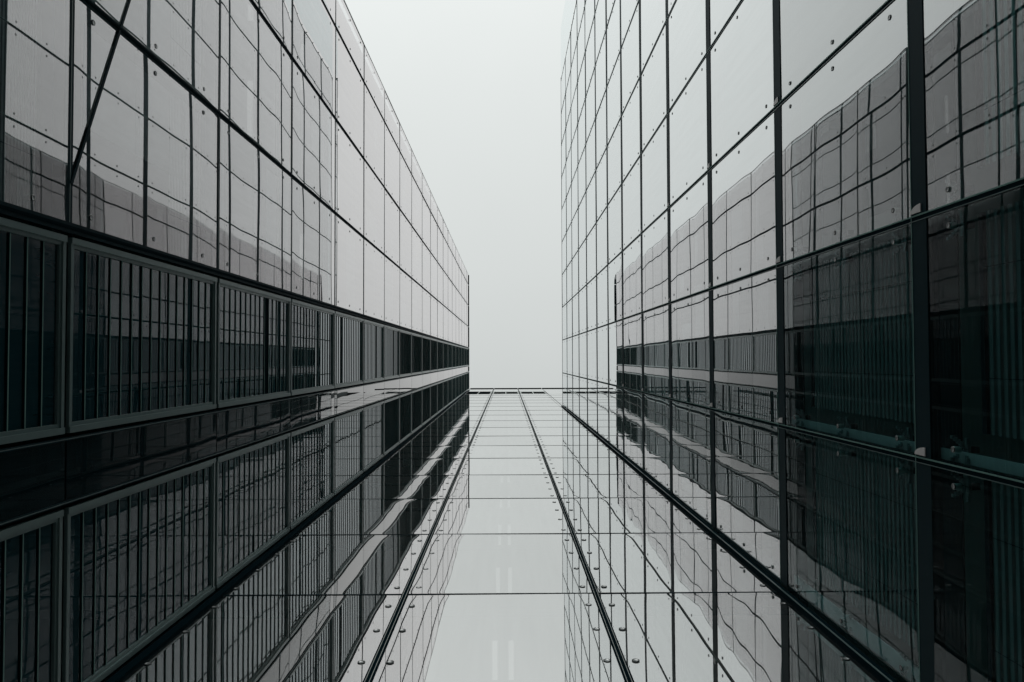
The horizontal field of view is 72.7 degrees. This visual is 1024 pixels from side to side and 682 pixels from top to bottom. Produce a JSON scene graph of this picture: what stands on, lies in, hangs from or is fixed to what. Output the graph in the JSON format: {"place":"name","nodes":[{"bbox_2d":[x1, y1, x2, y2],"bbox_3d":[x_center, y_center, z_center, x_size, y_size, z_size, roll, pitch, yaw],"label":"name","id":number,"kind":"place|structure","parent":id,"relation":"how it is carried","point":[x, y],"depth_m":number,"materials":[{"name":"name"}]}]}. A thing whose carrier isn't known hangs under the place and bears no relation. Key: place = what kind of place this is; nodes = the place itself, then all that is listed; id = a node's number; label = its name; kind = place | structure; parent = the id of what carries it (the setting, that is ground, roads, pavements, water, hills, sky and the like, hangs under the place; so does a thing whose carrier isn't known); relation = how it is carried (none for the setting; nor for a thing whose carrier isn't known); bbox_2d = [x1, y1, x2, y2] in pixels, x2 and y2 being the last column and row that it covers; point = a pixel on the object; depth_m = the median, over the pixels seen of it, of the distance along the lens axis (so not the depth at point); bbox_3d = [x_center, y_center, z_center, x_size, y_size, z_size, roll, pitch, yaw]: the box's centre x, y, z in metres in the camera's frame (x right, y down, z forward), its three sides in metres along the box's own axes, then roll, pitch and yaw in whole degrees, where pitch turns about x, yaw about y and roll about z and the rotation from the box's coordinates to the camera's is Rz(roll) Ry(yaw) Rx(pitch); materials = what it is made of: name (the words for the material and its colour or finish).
{"place":"outdoors","nodes":[
{"label":"outdoors","id":0,"kind":"place"},
{"bbox_2d":[0,0,468,681],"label":"office building","id":1,"kind":"structure","parent":0,"point":[234,308],"depth_m":10.88,"materials":[{"name":"grey glass"}]},
{"bbox_2d":[0,507,63,681],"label":"louvre window","id":2,"kind":"structure","parent":1,"relation":"in","point":[30,547],"depth_m":7.34,"materials":[{"name":"black glass"}]},
{"bbox_2d":[0,215,67,447],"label":"louvre window","id":3,"kind":"structure","parent":1,"relation":"in","point":[32,257],"depth_m":7.35,"materials":[{"name":"black glass"}]},
{"bbox_2d":[58,457,215,681],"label":"louvre window","id":4,"kind":"structure","parent":1,"relation":"in","point":[138,556],"depth_m":9.30,"materials":[{"name":"grey glass"}]},
{"bbox_2d":[59,233,216,436],"bbox_3d":[-5.096,-0.018,9.925,0.122,4.080,2.321,0,-91,0],"label":"louvre window","id":5,"kind":"structure","parent":1,"relation":"in","point":[140,331],"depth_m":9.34,"materials":[{"name":"black glass"}]},
{"bbox_2d":[212,432,289,588],"bbox_3d":[-5.116,3.168,13.923,0.122,4.080,2.330,0,-91,0],"label":"louvre window","id":6,"kind":"structure","parent":1,"relation":"in","point":[252,481],"depth_m":13.55,"materials":[{"name":"grey glass"}]},
{"bbox_2d":[212,276,290,410],"bbox_3d":[-5.127,0.089,14.004,0.122,4.080,2.321,0,-91,0],"label":"louvre window","id":7,"kind":"structure","parent":1,"relation":"in","point":[253,324],"depth_m":13.62,"materials":[{"name":"black glass"}]},
{"bbox_2d":[287,417,333,529],"bbox_3d":[-5.148,3.275,18.002,0.122,4.080,2.330,0,-91,0],"label":"louvre window","id":8,"kind":"structure","parent":1,"relation":"in","point":[311,445],"depth_m":17.78,"materials":[{"name":"grey glass"}]},
{"bbox_2d":[287,297,334,397],"bbox_3d":[-5.158,0.195,18.082,0.122,4.080,2.321,0,-91,0],"label":"louvre window","id":9,"kind":"structure","parent":1,"relation":"in","point":[311,325],"depth_m":17.82,"materials":[{"name":"grey glass"}]},
{"bbox_2d":[332,310,363,389],"bbox_3d":[-5.190,0.302,22.161,0.122,4.080,2.321,0,-91,0],"label":"louvre window","id":10,"kind":"structure","parent":1,"relation":"in","point":[348,329],"depth_m":21.96,"materials":[{"name":"grey glass"}]},
{"bbox_2d":[332,407,363,494],"bbox_3d":[-5.179,3.381,22.080,0.122,4.080,2.330,0,-91,0],"label":"louvre window","id":11,"kind":"structure","parent":1,"relation":"in","point":[348,426],"depth_m":21.92,"materials":[{"name":"grey glass"}]},
{"bbox_2d":[361,318,383,384],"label":"louvre window","id":12,"kind":"structure","parent":1,"relation":"in","point":[373,332],"depth_m":26.11,"materials":[{"name":"grey glass"}]},
{"bbox_2d":[361,401,383,471],"bbox_3d":[-5.210,3.488,26.159,0.122,4.080,2.330,0,-91,0],"label":"louvre window","id":13,"kind":"structure","parent":1,"relation":"in","point":[373,414],"depth_m":26.14,"materials":[{"name":"grey glass"}]},
{"bbox_2d":[382,324,399,380],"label":"louvre window","id":14,"kind":"structure","parent":1,"relation":"in","point":[391,334],"depth_m":30.35,"materials":[{"name":"grey glass"}]},
{"bbox_2d":[382,395,399,455],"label":"louvre window","id":15,"kind":"structure","parent":1,"relation":"in","point":[391,405],"depth_m":30.28,"materials":[{"name":"black glass"}]},
{"bbox_2d":[398,328,411,377],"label":"louvre window","id":16,"kind":"structure","parent":1,"relation":"in","point":[405,336],"depth_m":34.53,"materials":[{"name":"black glass"}]},
{"bbox_2d":[398,391,411,442],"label":"louvre window","id":17,"kind":"structure","parent":1,"relation":"in","point":[405,423],"depth_m":34.44,"materials":[{"name":"black glass"}]},
{"bbox_2d":[410,332,421,375],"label":"louvre window","id":18,"kind":"structure","parent":1,"relation":"in","point":[416,338],"depth_m":38.77,"materials":[{"name":"black glass"}]},
{"bbox_2d":[410,388,421,433],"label":"louvre window","id":19,"kind":"structure","parent":1,"relation":"in","point":[417,393],"depth_m":38.70,"materials":[{"name":"black glass"}]},
{"bbox_2d":[421,385,430,425],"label":"louvre window","id":20,"kind":"structure","parent":1,"relation":"in","point":[426,390],"depth_m":43.31,"materials":[{"name":"black glass"}]},
{"bbox_2d":[422,335,430,373],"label":"louvre window","id":21,"kind":"structure","parent":1,"relation":"in","point":[426,341],"depth_m":43.58,"materials":[{"name":"black glass"}]},
{"bbox_2d":[429,337,437,372],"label":"louvre window","id":22,"kind":"structure","parent":1,"relation":"in","point":[433,341],"depth_m":47.67,"materials":[{"name":"black glass"}]},
{"bbox_2d":[430,383,437,418],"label":"louvre window","id":23,"kind":"structure","parent":1,"relation":"in","point":[433,386],"depth_m":47.58,"materials":[{"name":"black glass"}]},
{"bbox_2d":[436,339,442,371],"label":"louvre window","id":24,"kind":"structure","parent":1,"relation":"in","point":[439,343],"depth_m":51.92,"materials":[{"name":"black glass"}]},
{"bbox_2d":[436,381,442,412],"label":"louvre window","id":25,"kind":"structure","parent":1,"relation":"in","point":[440,384],"depth_m":51.84,"materials":[{"name":"black glass"}]},
{"bbox_2d":[442,379,447,408],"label":"louvre window","id":26,"kind":"structure","parent":1,"relation":"in","point":[445,382],"depth_m":56.91,"materials":[{"name":"black glass"}]},
{"bbox_2d":[443,341,447,369],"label":"louvre window","id":27,"kind":"structure","parent":1,"relation":"in","point":[445,345],"depth_m":56.99,"materials":[{"name":"black glass"}]},
{"bbox_2d":[447,342,451,369],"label":"louvre window","id":28,"kind":"structure","parent":1,"relation":"in","point":[449,344],"depth_m":61.00,"materials":[{"name":"black glass"}]},
{"bbox_2d":[448,378,451,404],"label":"louvre window","id":29,"kind":"structure","parent":1,"relation":"in","point":[449,379],"depth_m":60.91,"materials":[{"name":"black glass"}]},
{"bbox_2d":[451,376,455,401],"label":"louvre window","id":30,"kind":"structure","parent":1,"relation":"in","point":[453,378],"depth_m":65.45,"materials":[{"name":"black glass"}]},
{"bbox_2d":[452,344,455,368],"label":"louvre window","id":31,"kind":"structure","parent":1,"relation":"in","point":[453,345],"depth_m":65.53,"materials":[{"name":"black glass"}]},
{"bbox_2d":[456,345,458,367],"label":"louvre window","id":32,"kind":"structure","parent":1,"relation":"in","point":[457,347],"depth_m":70.89,"materials":[{"name":"black glass"}]},
{"bbox_2d":[456,375,458,398],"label":"louvre window","id":33,"kind":"structure","parent":1,"relation":"in","point":[457,377],"depth_m":70.83,"materials":[{"name":"black glass"}]},
{"bbox_2d":[458,346,461,367],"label":"louvre window","id":34,"kind":"structure","parent":1,"relation":"in","point":[460,348],"depth_m":75.43,"materials":[{"name":"black glass"}]},
{"bbox_2d":[459,374,461,396],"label":"louvre window","id":35,"kind":"structure","parent":1,"relation":"in","point":[460,376],"depth_m":75.36,"materials":[{"name":"black glass"}]},
{"bbox_2d":[461,346,463,366],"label":"louvre window","id":36,"kind":"structure","parent":1,"relation":"in","point":[461,346],"depth_m":78.86,"materials":[{"name":"black glass"}]},
{"bbox_2d":[462,373,464,393],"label":"louvre window","id":37,"kind":"structure","parent":1,"relation":"in","point":[463,373],"depth_m":79.86,"materials":[{"name":"black glass"}]},
{"bbox_2d":[464,347,466,366],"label":"louvre window","id":38,"kind":"structure","parent":1,"relation":"in","point":[465,349],"depth_m":84.52,"materials":[{"name":"black glass"}]},
{"bbox_2d":[464,373,466,391],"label":"louvre window","id":39,"kind":"structure","parent":1,"relation":"in","point":[465,374],"depth_m":84.44,"materials":[{"name":"black glass"}]},
{"bbox_2d":[466,372,468,389],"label":"louvre window","id":40,"kind":"structure","parent":1,"relation":"in","point":[466,372],"depth_m":88.73,"materials":[{"name":"black glass"}]},
{"bbox_2d":[467,348,468,365],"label":"louvre window","id":41,"kind":"structure","parent":1,"relation":"in","point":[467,348],"depth_m":89.07,"materials":[{"name":"black glass"}]},
{"bbox_2d":[345,0,575,388],"label":"sky","id":42,"kind":"structure","parent":0,"point":[473,87],"materials":[{"name":"white"}]},
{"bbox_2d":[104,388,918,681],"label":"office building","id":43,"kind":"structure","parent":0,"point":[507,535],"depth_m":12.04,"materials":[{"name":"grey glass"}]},
{"bbox_2d":[561,0,1023,681],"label":"office building","id":44,"kind":"structure","parent":0,"point":[793,264],"depth_m":11.76,"materials":[{"name":"grey glass"}]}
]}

